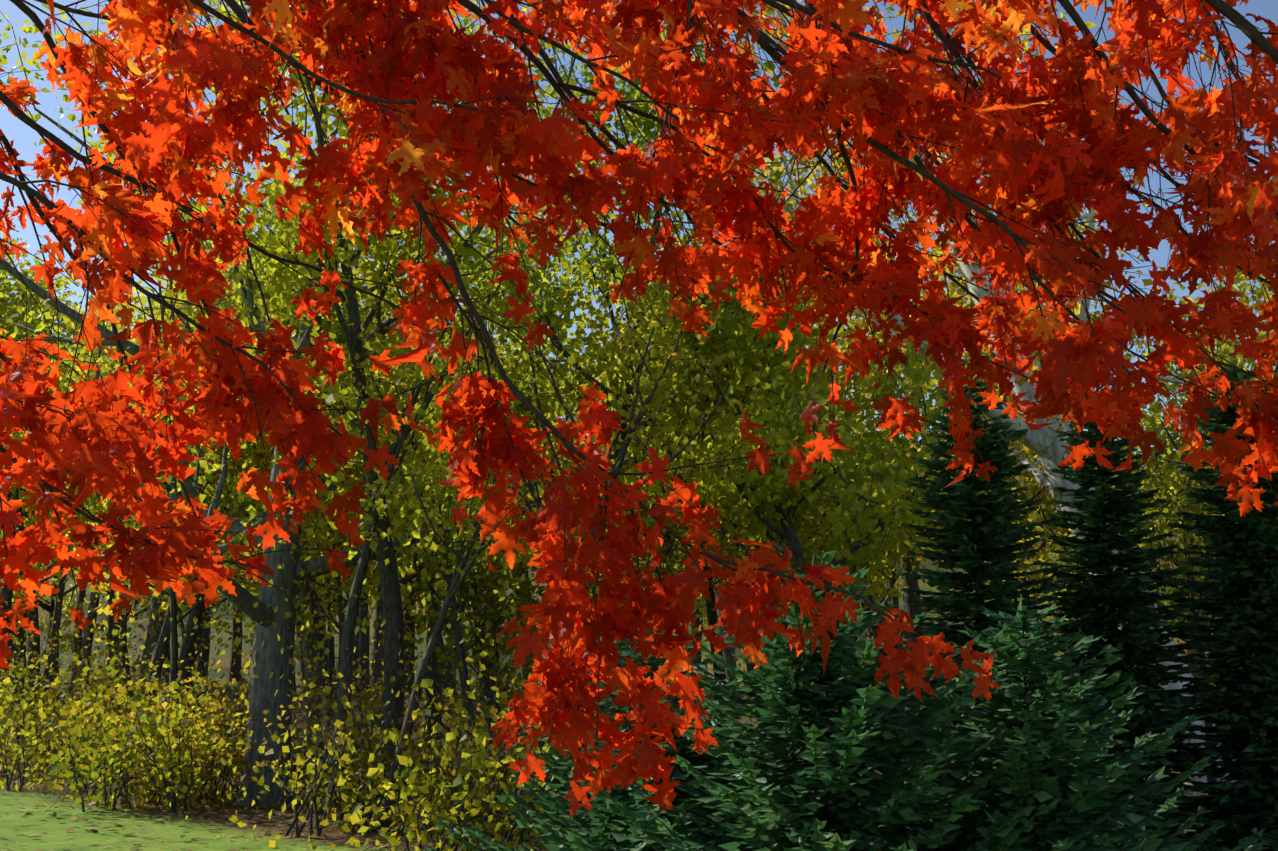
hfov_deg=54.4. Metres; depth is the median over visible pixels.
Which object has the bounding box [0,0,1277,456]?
sky
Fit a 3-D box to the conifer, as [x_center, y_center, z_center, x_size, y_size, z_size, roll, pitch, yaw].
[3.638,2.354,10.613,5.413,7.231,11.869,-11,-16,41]
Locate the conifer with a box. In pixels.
[424,356,1277,850]
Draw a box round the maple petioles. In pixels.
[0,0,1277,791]
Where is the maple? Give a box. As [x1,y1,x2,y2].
[0,0,1277,816]
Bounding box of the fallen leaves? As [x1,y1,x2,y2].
[0,759,1221,850]
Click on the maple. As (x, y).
(480, 144)
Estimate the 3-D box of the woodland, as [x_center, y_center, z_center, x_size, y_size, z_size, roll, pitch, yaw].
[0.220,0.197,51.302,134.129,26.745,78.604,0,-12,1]
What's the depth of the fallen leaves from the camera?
14.43 m
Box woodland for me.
[0,0,1277,850]
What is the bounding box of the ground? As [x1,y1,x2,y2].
[0,443,1249,850]
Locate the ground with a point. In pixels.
(44, 825)

